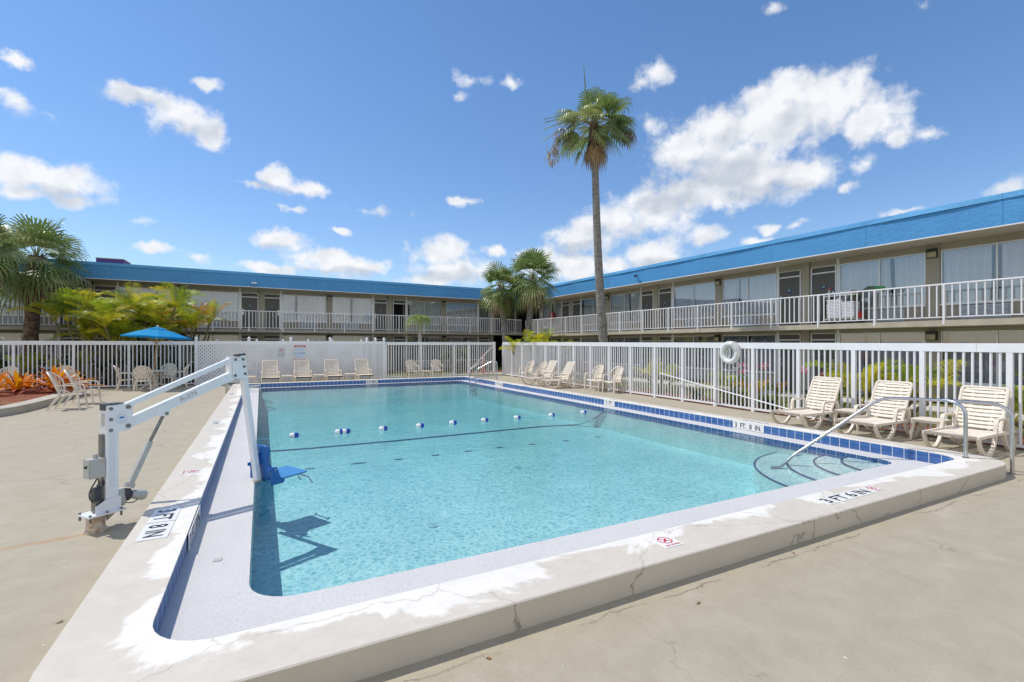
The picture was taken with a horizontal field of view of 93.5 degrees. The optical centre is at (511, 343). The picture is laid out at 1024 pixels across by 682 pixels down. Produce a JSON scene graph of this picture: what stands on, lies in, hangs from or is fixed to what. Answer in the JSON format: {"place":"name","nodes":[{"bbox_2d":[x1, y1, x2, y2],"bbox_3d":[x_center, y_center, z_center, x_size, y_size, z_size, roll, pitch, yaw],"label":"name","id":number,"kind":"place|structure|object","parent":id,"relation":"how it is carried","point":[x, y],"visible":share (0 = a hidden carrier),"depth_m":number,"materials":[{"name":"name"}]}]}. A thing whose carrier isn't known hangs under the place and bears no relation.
{"place":"outdoors","nodes":[
{"label":"outdoors","id":0,"kind":"place"},
{"bbox_2d":[2,350,97,386],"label":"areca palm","id":1,"kind":"object","parent":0,"point":[30,359],"visible":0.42,"depth_m":19.54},
{"bbox_2d":[2,382,198,387],"bbox_3d":[-22.969,1.791,17.691,19.600,0.001,2.600,0,0,-28],"label":"mulch bed","id":2,"kind":"object","parent":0,"point":[126,386],"visible":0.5,"depth_m":20.59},
{"bbox_2d":[0,214,32,292],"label":"cabbage palm","id":3,"kind":"object","parent":2,"relation":"on","point":[8,256],"visible":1,"depth_m":18.88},
{"bbox_2d":[31,345,85,380],"bbox_3d":[-18.440,0.943,19.701,1.743,1.854,0.951,0,0,-28],"label":"hedge bush","id":4,"kind":"object","parent":2,"relation":"on","point":[57,366],"visible":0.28,"depth_m":19.68,"materials":[{"name":"green plant"}]},
{"bbox_2d":[5,287,154,384],"bbox_3d":[-17.497,-0.249,20.959,5.350,4.147,4.398,0,0,7],"label":"areca palm","id":5,"kind":"object","parent":2,"relation":"on","point":[57,307],"visible":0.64,"depth_m":20.22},
{"bbox_2d":[81,345,144,385],"bbox_3d":[-16.982,0.877,20.429,2.354,1.988,1.095,0,0,-28],"label":"hedge bush","id":6,"kind":"object","parent":2,"relation":"on","point":[106,367],"visible":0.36,"depth_m":20.30,"materials":[{"name":"green plant"}]},
{"bbox_2d":[60,282,204,383],"bbox_3d":[-16.982,-0.461,21.589,5.730,4.568,5.276,0,0,36],"label":"areca palm","id":7,"kind":"object","parent":2,"relation":"on","point":[133,301],"visible":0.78,"depth_m":20.62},
{"bbox_2d":[126,347,185,382],"bbox_3d":[-15.514,0.978,21.139,2.175,1.659,1.116,0,0,-28],"label":"hedge bush","id":8,"kind":"object","parent":2,"relation":"on","point":[158,365],"visible":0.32,"depth_m":21.09,"materials":[{"name":"green plant"}]},
{"bbox_2d":[122,299,230,382],"bbox_3d":[-15.539,-0.163,22.498,4.304,3.975,4.532,0,0,23],"label":"areca palm","id":9,"kind":"object","parent":2,"relation":"on","point":[194,319],"visible":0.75,"depth_m":22.11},
{"bbox_2d":[150,345,220,382],"bbox_3d":[-14.643,0.870,21.742,2.760,1.988,1.304,0,0,-28],"label":"hedge bush","id":10,"kind":"object","parent":2,"relation":"on","point":[185,364],"visible":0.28,"depth_m":21.56,"materials":[{"name":"green plant"}]},
{"bbox_2d":[0,259,500,379],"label":"motel wing","id":11,"kind":"structure","parent":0,"point":[273,307],"depth_m":28.86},
{"bbox_2d":[0,283,55,316],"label":"window","id":12,"kind":"structure","parent":11,"relation":"in","point":[4,309],"depth_m":22.92,"materials":[{"name":"clear glass"}]},
{"bbox_2d":[0,333,56,369],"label":"window","id":13,"kind":"structure","parent":11,"relation":"in","point":[9,336],"depth_m":23.00,"materials":[{"name":"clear glass"}]},
{"bbox_2d":[59,333,82,372],"bbox_3d":[-21.891,0.635,23.917,0.901,2.310,0.089,0,0,-32],"label":"door","id":14,"kind":"structure","parent":11,"relation":"in","point":[67,338],"depth_m":23.87,"materials":[{"name":"paint"}]},
{"bbox_2d":[94,285,116,300],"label":"door","id":15,"kind":"structure","parent":11,"relation":"in","point":[97,288],"depth_m":24.58,"materials":[{"name":"paint"}]},
{"bbox_2d":[119,337,176,366],"bbox_3d":[-19.391,0.385,25.782,2.568,1.790,0.645,0,0,-32],"label":"window","id":16,"kind":"structure","parent":11,"relation":"in","point":[139,346],"depth_m":25.78,"materials":[{"name":"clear glass"}]},
{"bbox_2d":[119,287,177,306],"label":"window","id":17,"kind":"structure","parent":11,"relation":"in","point":[147,290],"depth_m":25.55,"materials":[{"name":"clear glass"}]},
{"bbox_2d":[186,290,238,320],"bbox_3d":[-16.935,-2.100,27.288,2.568,1.700,0.645,0,0,-32],"label":"window","id":18,"kind":"structure","parent":11,"relation":"in","point":[222,298],"depth_m":27.36,"materials":[{"name":"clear glass"}]},
{"bbox_2d":[186,334,238,365],"bbox_3d":[-16.935,0.385,27.288,2.568,1.790,0.645,0,0,-32],"label":"window","id":19,"kind":"structure","parent":11,"relation":"in","point":[209,337],"depth_m":27.21,"materials":[{"name":"clear glass"}]},
{"bbox_2d":[241,292,257,328],"bbox_3d":[-15.251,-1.878,27.991,0.901,2.150,0.089,0,0,-32],"label":"door","id":20,"kind":"structure","parent":11,"relation":"in","point":[249,301],"depth_m":28.01,"materials":[{"name":"paint"}]},
{"bbox_2d":[265,294,279,329],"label":"door","id":21,"kind":"structure","parent":11,"relation":"in","point":[272,301],"depth_m":28.62,"materials":[{"name":"paint"}]},
{"bbox_2d":[282,294,325,322],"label":"window","id":22,"kind":"structure","parent":11,"relation":"in","point":[293,303],"depth_m":29.63,"materials":[{"name":"clear glass"}]},
{"bbox_2d":[282,335,325,363],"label":"window","id":23,"kind":"structure","parent":11,"relation":"in","point":[286,337],"depth_m":29.67,"materials":[{"name":"clear glass"}]},
{"bbox_2d":[332,336,370,360],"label":"window","id":24,"kind":"structure","parent":11,"relation":"in","point":[336,338],"depth_m":31.05,"materials":[{"name":"clear glass"}]},
{"bbox_2d":[332,297,371,323],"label":"window","id":25,"kind":"structure","parent":11,"relation":"in","point":[352,306],"depth_m":31.21,"materials":[{"name":"clear glass"}]},
{"bbox_2d":[374,299,386,330],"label":"door","id":26,"kind":"structure","parent":11,"relation":"in","point":[380,305],"depth_m":31.99,"materials":[{"name":"paint"}]},
{"bbox_2d":[392,300,405,330],"bbox_3d":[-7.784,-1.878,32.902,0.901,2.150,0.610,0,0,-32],"label":"door","id":27,"kind":"structure","parent":11,"relation":"in","point":[396,309],"depth_m":33.09,"materials":[{"name":"paint"}]},
{"bbox_2d":[393,336,405,369],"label":"door","id":28,"kind":"structure","parent":11,"relation":"in","point":[395,338],"depth_m":32.70,"materials":[{"name":"paint"}]},
{"bbox_2d":[404,300,440,325],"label":"window","id":29,"kind":"structure","parent":11,"relation":"in","point":[425,308],"depth_m":33.65,"materials":[{"name":"clear glass"}]},
{"bbox_2d":[407,336,441,360],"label":"window","id":30,"kind":"structure","parent":11,"relation":"in","point":[409,338],"depth_m":33.79,"materials":[{"name":"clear glass"}]},
{"bbox_2d":[446,302,477,325],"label":"window","id":31,"kind":"structure","parent":11,"relation":"in","point":[452,309],"depth_m":35.18,"materials":[{"name":"clear glass"}]},
{"bbox_2d":[446,336,477,360],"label":"window","id":32,"kind":"structure","parent":11,"relation":"in","point":[449,339],"depth_m":35.20,"materials":[{"name":"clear glass"}]},
{"bbox_2d":[478,304,488,332],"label":"door","id":33,"kind":"structure","parent":11,"relation":"in","point":[481,314],"depth_m":36.05,"materials":[{"name":"paint"}]},
{"bbox_2d":[478,337,488,366],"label":"door","id":34,"kind":"structure","parent":11,"relation":"in","point":[484,348],"depth_m":36.09,"materials":[{"name":"paint"}]},
{"bbox_2d":[208,369,501,383],"bbox_3d":[-8.502,1.796,27.367,15.000,0.001,6.400,0,0,-28],"label":"grass strip","id":35,"kind":"object","parent":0,"point":[404,373],"depth_m":28.00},
{"bbox_2d":[216,339,361,377],"bbox_3d":[-11.340,0.780,25.021,6.930,2.039,0.188,0,0,-28],"label":"lattice fence","id":36,"kind":"object","parent":35,"relation":"on","point":[287,355],"visible":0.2,"depth_m":24.80,"materials":[{"name":"white plastic"}]},
{"bbox_2d":[404,313,433,374],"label":"queen palm","id":37,"kind":"object","parent":35,"relation":"on","point":[424,318],"visible":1,"depth_m":27.98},
{"bbox_2d":[457,371,501,373],"bbox_3d":[-1.510,1.786,30.502,4.900,0.001,1.700,0,0,-28],"label":"mulch bed","id":38,"kind":"object","parent":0,"point":[481,372],"visible":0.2,"depth_m":30.30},
{"bbox_2d":[439,348,466,372],"bbox_3d":[-3.395,1.039,29.428,1.419,1.628,1.949,0,0,43],"label":"shrub","id":39,"kind":"object","parent":38,"relation":"on","point":[458,363],"visible":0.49,"depth_m":29.19,"materials":[{"name":"green plant"}]},
{"bbox_2d":[0,375,1023,681],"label":"pool deck","id":40,"kind":"structure","parent":0,"point":[932,591],"depth_m":3.48,"materials":[{"name":"concrete"}]},
{"bbox_2d":[0,388,83,416],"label":"planter bed","id":41,"kind":"object","parent":40,"relation":"on","point":[29,400],"visible":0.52,"depth_m":13.74,"materials":[{"name":"paint"}]},
{"bbox_2d":[0,370,47,392],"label":"bromeliad","id":42,"kind":"object","parent":41,"relation":"on","point":[19,383],"visible":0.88,"depth_m":15.28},
{"bbox_2d":[13,364,93,394],"bbox_3d":[-15.163,1.193,15.987,2.221,1.071,2.921,0,0,-9],"label":"bromeliad","id":43,"kind":"object","parent":41,"relation":"in","point":[62,375],"visible":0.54,"depth_m":15.96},
{"bbox_2d":[46,371,87,410],"bbox_3d":[-12.264,1.283,13.235,0.798,1.054,0.626,0,0,-26],"label":"resin armchair","id":44,"kind":"object","parent":40,"relation":"on","point":[54,383],"visible":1,"depth_m":13.19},
{"bbox_2d":[63,369,101,404],"bbox_3d":[-12.907,1.283,14.427,0.798,1.054,0.625,0,0,-23],"label":"resin armchair","id":45,"kind":"object","parent":40,"relation":"on","point":[73,382],"visible":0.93,"depth_m":14.39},
{"bbox_2d":[0,341,193,389],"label":"picket fence","id":46,"kind":"object","parent":40,"relation":"on","point":[91,343],"visible":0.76,"depth_m":19.40,"materials":[{"name":"white plastic"}]},
{"bbox_2d":[133,366,155,391],"bbox_3d":[-13.977,1.315,18.283,0.626,0.982,0.667,0,0,-26],"label":"resin armchair","id":47,"kind":"object","parent":40,"relation":"on","point":[142,369],"visible":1,"depth_m":18.11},
{"bbox_2d":[120,325,190,388],"bbox_3d":[-14.127,0.539,19.150,2.107,2.549,2.106,0,0,29],"label":"umbrella","id":48,"kind":"object","parent":40,"relation":"on","point":[157,332],"visible":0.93,"depth_m":18.88,"materials":[{"name":"blue fabric"}]},
{"bbox_2d":[157,363,176,386],"bbox_3d":[-14.326,1.315,20.048,0.625,0.982,0.667,0,0,-23],"label":"resin armchair","id":49,"kind":"object","parent":40,"relation":"on","point":[168,367],"visible":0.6,"depth_m":20.21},
{"bbox_2d":[77,353,312,534],"bbox_3d":[-3.560,1.039,5.736,0.715,1.834,2.586,0,0,24],"label":"pool lift","id":50,"kind":"object","parent":40,"relation":"on","point":[108,497],"visible":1,"depth_m":4.93,"materials":[{"name":"paint"}]},
{"bbox_2d":[261,360,279,382],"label":"chaise lounge","id":51,"kind":"object","parent":40,"relation":"on","point":[266,364],"visible":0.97,"depth_m":21.49,"materials":[{"name":"beige plastic"}]},
{"bbox_2d":[194,336,385,384],"bbox_3d":[-10.149,0.740,22.823,8.240,2.120,0.220,0,0,-28],"label":"lattice fence","id":52,"kind":"object","parent":40,"relation":"on","point":[366,344],"visible":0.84,"depth_m":22.61,"materials":[{"name":"white plastic"}]},
{"bbox_2d":[293,360,312,381],"bbox_3d":[-9.468,1.276,21.774,0.748,1.067,1.670,0,0,-28],"label":"chaise lounge","id":53,"kind":"object","parent":40,"relation":"on","point":[298,371],"visible":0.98,"depth_m":22.08,"materials":[{"name":"beige plastic"}]},
{"bbox_2d":[323,359,343,380],"bbox_3d":[-8.324,1.276,22.369,0.748,1.067,1.670,0,0,-28],"label":"chaise lounge","id":54,"kind":"object","parent":40,"relation":"on","point":[333,372],"visible":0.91,"depth_m":22.67,"materials":[{"name":"beige plastic"}]},
{"bbox_2d":[354,359,374,379],"bbox_3d":[-7.100,1.276,23.007,0.748,1.067,1.670,0,0,-28],"label":"chaise lounge","id":55,"kind":"object","parent":40,"relation":"on","point":[361,366],"visible":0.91,"depth_m":23.30,"materials":[{"name":"beige plastic"}]},
{"bbox_2d":[386,342,467,378],"bbox_3d":[-4.480,0.860,25.746,4.562,1.880,0.068,0,0,-28],"label":"picket fence","id":56,"kind":"object","parent":40,"relation":"on","point":[453,344],"visible":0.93,"depth_m":25.69,"materials":[{"name":"white plastic"}]},
{"bbox_2d":[467,342,494,375],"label":"gate","id":57,"kind":"structure","parent":40,"relation":"on","point":[469,352],"depth_m":27.03,"materials":[{"name":"white metal"}]},
{"bbox_2d":[29,376,1005,681],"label":"swimming pool","id":58,"kind":"structure","parent":40,"relation":"in","point":[375,550],"depth_m":5.53,"materials":[{"name":"liquid"}]},
{"bbox_2d":[770,397,1015,474],"bbox_3d":[5.636,1.429,7.379,2.986,1.235,0.413,0,0,24],"label":"stair handrail","id":59,"kind":"object","parent":58,"relation":"on","point":[965,434],"visible":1,"depth_m":6.91,"materials":[{"name":"metal"}]},
{"bbox_2d":[521,360,558,385],"bbox_3d":[1.310,1.276,20.832,1.670,1.067,0.748,0,0,-26],"label":"chaise lounge","id":60,"kind":"object","parent":40,"relation":"on","point":[549,371],"visible":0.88,"depth_m":20.87,"materials":[{"name":"beige plastic"}]},
{"bbox_2d":[537,361,580,388],"bbox_3d":[1.928,1.276,19.599,1.670,1.067,0.748,0,0,-24],"label":"chaise lounge","id":61,"kind":"object","parent":40,"relation":"on","point":[567,370],"visible":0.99,"depth_m":19.61,"materials":[{"name":"beige plastic"}]},
{"bbox_2d":[584,365,604,390],"bbox_3d":[3.248,1.315,18.721,0.667,0.982,0.625,0,0,-33],"label":"resin armchair","id":62,"kind":"object","parent":40,"relation":"on","point":[599,375],"visible":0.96,"depth_m":18.79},
{"bbox_2d":[602,366,624,393],"bbox_3d":[3.761,1.315,17.694,0.667,0.982,0.626,0,0,-35],"label":"resin armchair","id":63,"kind":"object","parent":40,"relation":"on","point":[618,375],"visible":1,"depth_m":17.73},
{"bbox_2d":[502,342,1023,447],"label":"picket fence","id":64,"kind":"object","parent":40,"relation":"on","point":[512,364],"visible":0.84,"depth_m":12.51,"materials":[{"name":"white plastic"}]},
{"bbox_2d":[720,341,740,373],"bbox_3d":[6.020,0.384,13.297,0.200,0.910,0.652,0,0,-25],"label":"life ring","id":65,"kind":"object","parent":64,"relation":"hanging from","point":[734,346],"visible":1,"depth_m":13.22,"materials":[{"name":"plastic"}]},
{"bbox_2d":[660,373,838,423],"bbox_3d":[5.923,1.337,13.053,0.032,0.757,5.924,0,0,-21],"label":"skimmer pole","id":66,"kind":"object","parent":64,"relation":"attached to","point":[742,396],"visible":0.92,"depth_m":12.70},
{"bbox_2d":[770,376,850,429],"bbox_3d":[6.540,1.276,10.528,1.670,1.067,0.748,0,0,-25],"label":"chaise lounge","id":67,"kind":"object","parent":40,"relation":"on","point":[807,409],"visible":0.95,"depth_m":10.61,"materials":[{"name":"beige plastic"}]},
{"bbox_2d":[833,408,867,431],"bbox_3d":[7.123,1.596,10.136,0.489,0.412,0.489,0,0,-33],"label":"side table","id":68,"kind":"object","parent":40,"relation":"on","point":[843,411],"visible":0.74,"depth_m":10.12,"materials":[{"name":"beige plastic"}]},
{"bbox_2d":[833,380,919,440],"bbox_3d":[7.120,1.276,9.352,1.670,1.067,0.748,0,0,-27],"label":"chaise lounge","id":69,"kind":"object","parent":40,"relation":"on","point":[876,420],"visible":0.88,"depth_m":9.41,"materials":[{"name":"beige plastic"}]},
{"bbox_2d":[909,416,952,443],"bbox_3d":[7.743,1.596,8.903,0.489,0.412,0.489,0,0,-28],"label":"side table","id":70,"kind":"object","parent":40,"relation":"on","point":[921,420],"visible":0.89,"depth_m":8.94,"materials":[{"name":"beige plastic"}]},
{"bbox_2d":[922,385,1018,456],"bbox_3d":[7.771,1.276,8.145,1.670,1.067,0.748,0,0,-29],"label":"chaise lounge","id":71,"kind":"object","parent":40,"relation":"on","point":[994,429],"visible":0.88,"depth_m":8.21,"materials":[{"name":"beige plastic"}]},
{"bbox_2d":[0,0,1023,288],"label":"sky","id":72,"kind":"structure","parent":0,"point":[401,141],"materials":[{"name":"blue"}]},
{"bbox_2d":[2,365,1023,413],"bbox_3d":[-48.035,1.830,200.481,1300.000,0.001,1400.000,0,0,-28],"label":"lawn","id":73,"kind":"structure","parent":0,"point":[942,404],"depth_m":21.04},
{"bbox_2d":[0,213,94,385],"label":"cabbage palm","id":74,"kind":"object","parent":73,"relation":"on","point":[43,279],"visible":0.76,"depth_m":20.83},
{"bbox_2d":[493,293,538,365],"bbox_3d":[0.013,-1.080,40.241,6.001,5.760,8.030,0,0,-28],"label":"corner passage","id":75,"kind":"object","parent":73,"relation":"on","point":[515,327],"visible":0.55,"depth_m":39.05,"materials":[{"name":"black paint"}]},
{"bbox_2d":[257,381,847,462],"bbox_3d":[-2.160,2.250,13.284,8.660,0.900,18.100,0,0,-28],"label":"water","id":76,"kind":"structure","parent":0,"point":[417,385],"depth_m":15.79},
{"bbox_2d":[265,410,611,438],"bbox_3d":[-0.975,1.782,11.015,8.574,0.104,0.169,0,0,-28],"label":"float line","id":77,"kind":"object","parent":76,"relation":"on","point":[381,428],"visible":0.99,"depth_m":10.40,"materials":[{"name":"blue plastic"}]},
{"bbox_2d":[498,370,1023,434],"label":"grass strip","id":78,"kind":"object","parent":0,"point":[794,403],"depth_m":15.22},
{"bbox_2d":[478,260,523,341],"bbox_3d":[-0.525,-1.513,28.327,2.998,6.847,3.227,0,0,-28],"label":"cabbage palm","id":79,"kind":"object","parent":78,"relation":"on","point":[498,302],"visible":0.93,"depth_m":28.09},
{"bbox_2d":[503,247,561,341],"bbox_3d":[1.132,-1.883,28.354,3.688,7.590,3.758,0,0,28],"label":"cabbage palm","id":80,"kind":"object","parent":78,"relation":"on","point":[534,292],"visible":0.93,"depth_m":27.78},
{"bbox_2d":[543,72,637,382],"bbox_3d":[3.301,-4.827,20.085,3.895,13.420,2.880,0,0,12],"label":"fan palm","id":81,"kind":"object","parent":78,"relation":"on","point":[597,139],"visible":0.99,"depth_m":19.76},
{"bbox_2d":[252,373,1023,437],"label":"grass","id":82,"kind":"structure","parent":78,"relation":"on","point":[950,416],"depth_m":16.91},
{"bbox_2d":[702,371,750,401],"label":"areca palm","id":83,"kind":"object","parent":78,"relation":"on","point":[727,381],"visible":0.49,"depth_m":14.83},
{"bbox_2d":[805,359,965,416],"bbox_3d":[8.783,1.085,11.787,2.814,1.513,3.102,0,0,-28],"label":"areca palm","id":84,"kind":"object","parent":78,"relation":"on","point":[889,375],"visible":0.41,"depth_m":11.37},
{"bbox_2d":[987,371,1023,428],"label":"areca palm","id":85,"kind":"object","parent":78,"relation":"on","point":[1016,403],"visible":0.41,"depth_m":9.14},
{"bbox_2d":[507,375,1023,449],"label":"mulch bed","id":86,"kind":"object","parent":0,"point":[839,416],"visible":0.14,"depth_m":13.11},
{"bbox_2d":[499,328,572,376],"bbox_3d":[1.792,0.499,25.793,4.197,2.660,3.740,0,0,-28],"label":"areca palm","id":87,"kind":"object","parent":86,"relation":"on","point":[546,336],"visible":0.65,"depth_m":25.83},
{"bbox_2d":[727,380,790,406],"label":"areca palm","id":88,"kind":"object","parent":86,"relation":"on","point":[772,387],"visible":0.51,"depth_m":13.72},
{"bbox_2d":[525,189,1023,408],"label":"motel wing","id":89,"kind":"structure","parent":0,"point":[951,273],"depth_m":17.04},
{"bbox_2d":[542,302,560,327],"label":"window","id":90,"kind":"structure","parent":89,"relation":"in","point":[557,313],"depth_m":35.12,"materials":[{"name":"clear glass"}]},
{"bbox_2d":[572,300,580,332],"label":"door","id":91,"kind":"structure","parent":89,"relation":"in","point":[576,304],"depth_m":32.03,"materials":[{"name":"paint"}]},
{"bbox_2d":[581,298,605,325],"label":"window","id":92,"kind":"structure","parent":89,"relation":"in","point":[590,307],"depth_m":30.81,"materials":[{"name":"clear glass"}]},
{"bbox_2d":[610,292,639,323],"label":"window","id":93,"kind":"structure","parent":89,"relation":"in","point":[622,302],"depth_m":27.81,"materials":[{"name":"clear glass"}]},
{"bbox_2d":[610,337,639,365],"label":"window","id":94,"kind":"structure","parent":89,"relation":"in","point":[614,339],"depth_m":27.84,"materials":[{"name":"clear glass"}]},
{"bbox_2d":[641,290,652,330],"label":"door","id":95,"kind":"structure","parent":89,"relation":"in","point":[646,296],"depth_m":26.14,"materials":[{"name":"paint"}]},
{"bbox_2d":[641,336,652,376],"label":"door","id":96,"kind":"structure","parent":89,"relation":"in","point":[645,338],"depth_m":26.21,"materials":[{"name":"paint"}]},
{"bbox_2d":[659,287,671,329],"bbox_3d":[7.957,-1.778,24.980,0.089,2.210,0.920,0,0,-28],"label":"door","id":97,"kind":"structure","parent":89,"relation":"in","point":[665,294],"depth_m":25.04,"materials":[{"name":"paint"}]},
{"bbox_2d":[659,336,671,377],"bbox_3d":[7.957,0.700,24.980,0.089,2.180,0.920,0,0,-28],"label":"door","id":98,"kind":"structure","parent":89,"relation":"in","point":[662,339],"depth_m":24.98,"materials":[{"name":"paint"}]},
{"bbox_2d":[673,281,714,320],"bbox_3d":[9.057,-2.000,23.478,0.645,1.760,2.620,0,0,-28],"label":"window","id":99,"kind":"structure","parent":89,"relation":"in","point":[700,293],"depth_m":23.36,"materials":[{"name":"clear glass"}]},
{"bbox_2d":[673,335,714,369],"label":"window","id":100,"kind":"structure","parent":89,"relation":"in","point":[710,338],"depth_m":23.38,"materials":[{"name":"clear glass"}]},
{"bbox_2d":[722,273,775,317],"bbox_3d":[10.415,-2.000,20.871,0.645,1.760,2.620,0,0,-28],"label":"window","id":101,"kind":"structure","parent":89,"relation":"in","point":[760,287],"depth_m":20.73,"materials":[{"name":"clear glass"}]},
{"bbox_2d":[722,334,776,373],"bbox_3d":[10.415,0.450,20.871,0.645,1.660,2.620,0,0,-28],"label":"window","id":102,"kind":"structure","parent":89,"relation":"in","point":[766,338],"depth_m":20.53,"materials":[{"name":"clear glass"}]},
{"bbox_2d":[778,269,800,325],"bbox_3d":[11.015,-1.778,19.108,0.089,2.210,0.920,0,0,-28],"label":"door","id":103,"kind":"structure","parent":89,"relation":"in","point":[789,282],"depth_m":19.11,"materials":[{"name":"paint"}]},
{"bbox_2d":[778,334,800,388],"bbox_3d":[11.015,0.700,19.108,0.089,2.180,0.920,0,0,-28],"label":"door","id":104,"kind":"structure","parent":89,"relation":"in","point":[782,338],"depth_m":19.19,"materials":[{"name":"paint"}]},
{"bbox_2d":[811,264,836,324],"bbox_3d":[11.615,-1.778,17.955,0.089,2.210,0.920,0,0,-28],"label":"door","id":105,"kind":"structure","parent":89,"relation":"in","point":[823,278],"depth_m":18.00,"materials":[{"name":"paint"}]},
{"bbox_2d":[811,333,836,391],"bbox_3d":[11.615,0.700,17.955,0.089,2.180,0.920,0,0,-28],"label":"door","id":106,"kind":"structure","parent":89,"relation":"in","point":[815,337],"depth_m":17.99,"materials":[{"name":"paint"}]},
{"bbox_2d":[816,293,864,323],"bbox_3d":[11.497,-1.180,16.963,0.545,1.020,1.470,0,0,-28],"label":"housekeeping cart","id":107,"kind":"object","parent":89,"relation":"on","point":[832,298],"visible":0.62,"depth_m":17.03,"materials":[{"name":"grey plastic"}]},
{"bbox_2d":[827,299,844,318],"bbox_3d":[11.386,-1.199,16.889,0.400,0.658,0.467,0,0,-28],"label":"towel stack","id":108,"kind":"object","parent":107,"relation":"on","point":[832,309],"visible":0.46,"depth_m":16.79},
{"bbox_2d":[841,301,859,317],"bbox_3d":[11.595,-1.153,16.489,0.400,0.565,0.422,0,0,-28],"label":"towel stack","id":109,"kind":"object","parent":107,"relation":"on","point":[848,309],"visible":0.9,"depth_m":16.37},
{"bbox_2d":[839,252,925,309],"bbox_3d":[12.715,-2.000,16.454,0.645,1.760,2.620,0,0,-28],"label":"window","id":110,"kind":"structure","parent":89,"relation":"in","point":[910,270],"depth_m":16.28,"materials":[{"name":"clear glass"}]},
{"bbox_2d":[839,332,925,379],"bbox_3d":[12.715,0.450,16.454,0.645,1.660,2.620,0,0,-28],"label":"window","id":111,"kind":"structure","parent":89,"relation":"in","point":[876,337],"depth_m":16.31,"materials":[{"name":"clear glass"}]},
{"bbox_2d":[940,239,1023,305],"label":"window","id":112,"kind":"structure","parent":89,"relation":"in","point":[1006,260],"depth_m":14.11,"materials":[{"name":"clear glass"}]},
{"bbox_2d":[941,330,1023,387],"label":"window","id":113,"kind":"structure","parent":89,"relation":"in","point":[986,336],"depth_m":14.00,"materials":[{"name":"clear glass"}]},
{"bbox_2d":[536,369,1023,419],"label":"walkway","id":114,"kind":"structure","parent":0,"point":[942,409],"depth_m":15.98,"materials":[{"name":"concrete"}]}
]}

